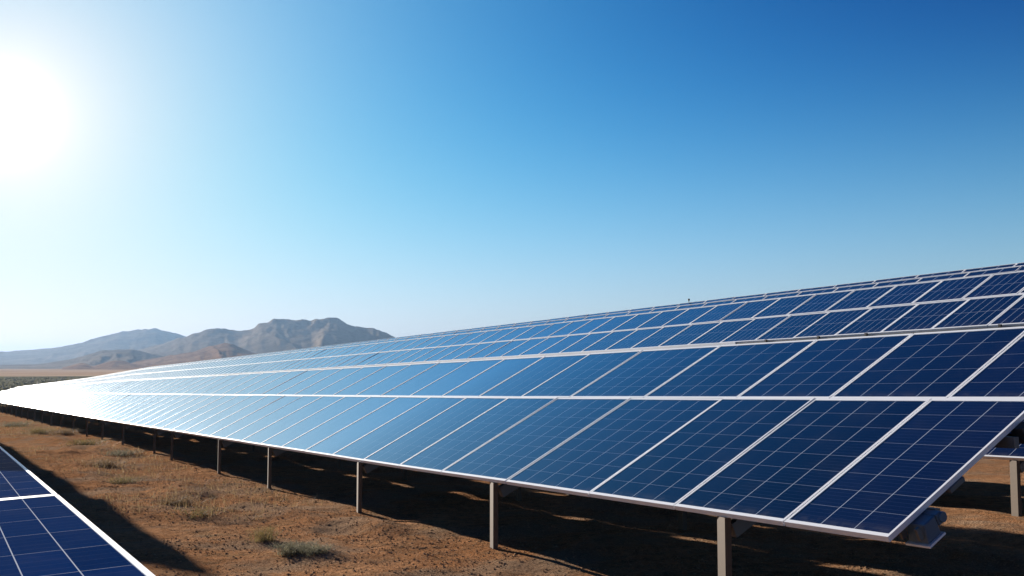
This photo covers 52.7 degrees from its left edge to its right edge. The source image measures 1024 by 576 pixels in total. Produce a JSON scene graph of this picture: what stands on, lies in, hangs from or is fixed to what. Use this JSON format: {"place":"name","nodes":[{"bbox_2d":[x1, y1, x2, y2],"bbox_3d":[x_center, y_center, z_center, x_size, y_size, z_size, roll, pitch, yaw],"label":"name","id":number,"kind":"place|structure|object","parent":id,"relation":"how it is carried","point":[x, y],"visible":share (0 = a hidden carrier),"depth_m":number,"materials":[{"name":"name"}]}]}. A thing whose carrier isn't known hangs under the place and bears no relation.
{"place":"outdoors","nodes":[
{"label":"outdoors","id":0,"kind":"place"},
{"bbox_2d":[0,349,164,368],"bbox_3d":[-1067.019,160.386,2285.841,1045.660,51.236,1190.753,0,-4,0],"label":"hills","id":1,"kind":"structure","parent":0,"point":[104,356],"depth_m":2178.29,"materials":[{"name":"grey stone"}]},
{"bbox_2d":[0,328,185,364],"bbox_3d":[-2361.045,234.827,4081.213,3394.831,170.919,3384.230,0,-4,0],"label":"hills","id":2,"kind":"structure","parent":0,"point":[138,339],"depth_m":3962.03,"materials":[{"name":"stone"}]},
{"bbox_2d":[62,360,141,369],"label":"hills","id":3,"kind":"structure","parent":0,"point":[119,364],"depth_m":1675.21,"materials":[{"name":"stone"}]},
{"bbox_2d":[0,414,321,525],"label":"dry grass","id":4,"kind":"structure","parent":0,"point":[169,477],"depth_m":16.21,"materials":[{"name":"plant"}]},
{"bbox_2d":[98,343,255,369],"bbox_3d":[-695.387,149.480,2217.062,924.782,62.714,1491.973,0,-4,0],"label":"hills","id":5,"kind":"structure","parent":0,"point":[224,350],"depth_m":2021.21,"materials":[{"name":"stone"}]},
{"bbox_2d":[138,317,394,355],"bbox_3d":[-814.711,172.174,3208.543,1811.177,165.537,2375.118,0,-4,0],"label":"hills","id":6,"kind":"structure","parent":0,"point":[275,335],"depth_m":2963.40,"materials":[{"name":"grey stone"}]},
{"bbox_2d":[0,369,1023,575],"bbox_3d":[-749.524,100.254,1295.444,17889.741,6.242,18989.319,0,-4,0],"label":"ground","id":7,"kind":"structure","parent":0,"point":[975,506],"depth_m":12.12,"materials":[{"name":"soil"}]},
{"bbox_2d":[0,420,40,426],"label":"grass tuft","id":8,"kind":"object","parent":7,"relation":"on","point":[14,424],"visible":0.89,"depth_m":43.55,"materials":[{"name":"beige plant"}]},
{"bbox_2d":[12,425,57,433],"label":"grass tuft","id":9,"kind":"object","parent":7,"relation":"on","point":[36,430],"visible":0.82,"depth_m":37.17,"materials":[{"name":"beige plant"}]},
{"bbox_2d":[0,376,92,390],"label":"scrub","id":10,"kind":"object","parent":7,"relation":"on","point":[31,382],"visible":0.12,"depth_m":400.65,"materials":[{"name":"plant"}]},
{"bbox_2d":[33,427,78,434],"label":"grass tuft","id":11,"kind":"object","parent":7,"relation":"on","point":[66,431],"visible":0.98,"depth_m":35.90,"materials":[{"name":"brown plant"}]},
{"bbox_2d":[0,447,154,575],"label":"solar table","id":12,"kind":"object","parent":7,"relation":"on","point":[45,530],"visible":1,"depth_m":6.78,"materials":[{"name":"blue glass"}]},
{"bbox_2d":[57,437,118,446],"bbox_3d":[-11.736,4.251,28.585,1.563,0.264,1.687,-2,-5,29],"label":"grass tuft","id":13,"kind":"object","parent":7,"relation":"on","point":[84,441],"visible":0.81,"depth_m":28.50,"materials":[{"name":"beige plant"}]},
{"bbox_2d":[65,456,136,467],"bbox_3d":[-8.670,3.681,21.842,1.507,0.218,1.324,3,-5,-35],"label":"grass tuft","id":14,"kind":"object","parent":7,"relation":"on","point":[103,463],"visible":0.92,"depth_m":21.77,"materials":[{"name":"brown plant"}]},
{"bbox_2d":[94,447,141,456],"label":"grass tuft","id":15,"kind":"object","parent":7,"relation":"on","point":[120,453],"visible":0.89,"depth_m":24.86,"materials":[{"name":"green plant"}]},
{"bbox_2d":[97,475,148,483],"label":"grass tuft","id":16,"kind":"object","parent":7,"relation":"on","point":[122,480],"visible":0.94,"depth_m":17.99,"materials":[{"name":"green plant"}]},
{"bbox_2d":[147,493,222,505],"bbox_3d":[-4.595,2.919,14.318,1.068,0.158,0.966,0,-4,-6],"label":"grass tuft","id":17,"kind":"object","parent":7,"relation":"on","point":[188,499],"visible":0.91,"depth_m":14.29,"materials":[{"name":"brown plant"}]},
{"bbox_2d":[164,504,232,519],"bbox_3d":[-3.937,2.807,13.056,0.929,0.135,0.965,2,-5,-21],"label":"weed","id":18,"kind":"object","parent":7,"relation":"on","point":[201,511],"visible":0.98,"depth_m":12.98,"materials":[{"name":"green plant"}]},
{"bbox_2d":[205,487,219,520],"bbox_3d":[-3.707,2.616,12.692,0.237,0.505,0.324,2,-5,-30],"label":"weed","id":19,"kind":"object","parent":7,"relation":"on","point":[210,499],"visible":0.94,"depth_m":12.67,"materials":[{"name":"brown plant"}]},
{"bbox_2d":[267,539,319,557],"bbox_3d":[-2.064,2.514,10.056,0.732,0.149,0.685,0,-4,0],"label":"shrub","id":20,"kind":"object","parent":7,"relation":"on","point":[288,552],"visible":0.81,"depth_m":9.98,"materials":[{"name":"green plant"}]},
{"bbox_2d":[293,540,343,556],"bbox_3d":[-1.871,2.475,9.837,0.533,0.119,0.524,0,-4,0],"label":"shrub","id":21,"kind":"object","parent":7,"relation":"on","point":[316,549],"visible":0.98,"depth_m":9.80,"materials":[{"name":"green plant"}]},
{"bbox_2d":[0,326,1023,575],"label":"solar array row","id":22,"kind":"object","parent":7,"relation":"on","point":[884,438],"visible":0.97,"depth_m":9.85,"materials":[{"name":"blue glass"}]},
{"bbox_2d":[5,262,1023,518],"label":"solar array row","id":23,"kind":"object","parent":7,"relation":"on","point":[981,298],"visible":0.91,"depth_m":13.10,"materials":[{"name":"blue glass"}]},
{"bbox_2d":[982,420,1023,516],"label":"solar array row","id":24,"kind":"object","parent":7,"relation":"on","point":[1015,457],"depth_m":12.44,"materials":[{"name":"blue glass"}]},
{"bbox_2d":[0,0,1023,351],"label":"sky","id":25,"kind":"structure","parent":0,"point":[397,168],"materials":[{"name":"blue"}]},
{"bbox_2d":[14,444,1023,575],"bbox_3d":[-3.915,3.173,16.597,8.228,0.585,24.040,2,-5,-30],"label":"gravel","id":26,"kind":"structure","parent":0,"point":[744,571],"depth_m":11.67,"materials":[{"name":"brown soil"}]},
{"bbox_2d":[242,525,286,542],"bbox_3d":[-2.640,2.624,11.035,0.606,0.197,0.482,0,-4,0],"label":"weed","id":27,"kind":"object","parent":26,"relation":"on","point":[261,534],"visible":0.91,"depth_m":11.03,"materials":[{"name":"beige plant"}]}
]}

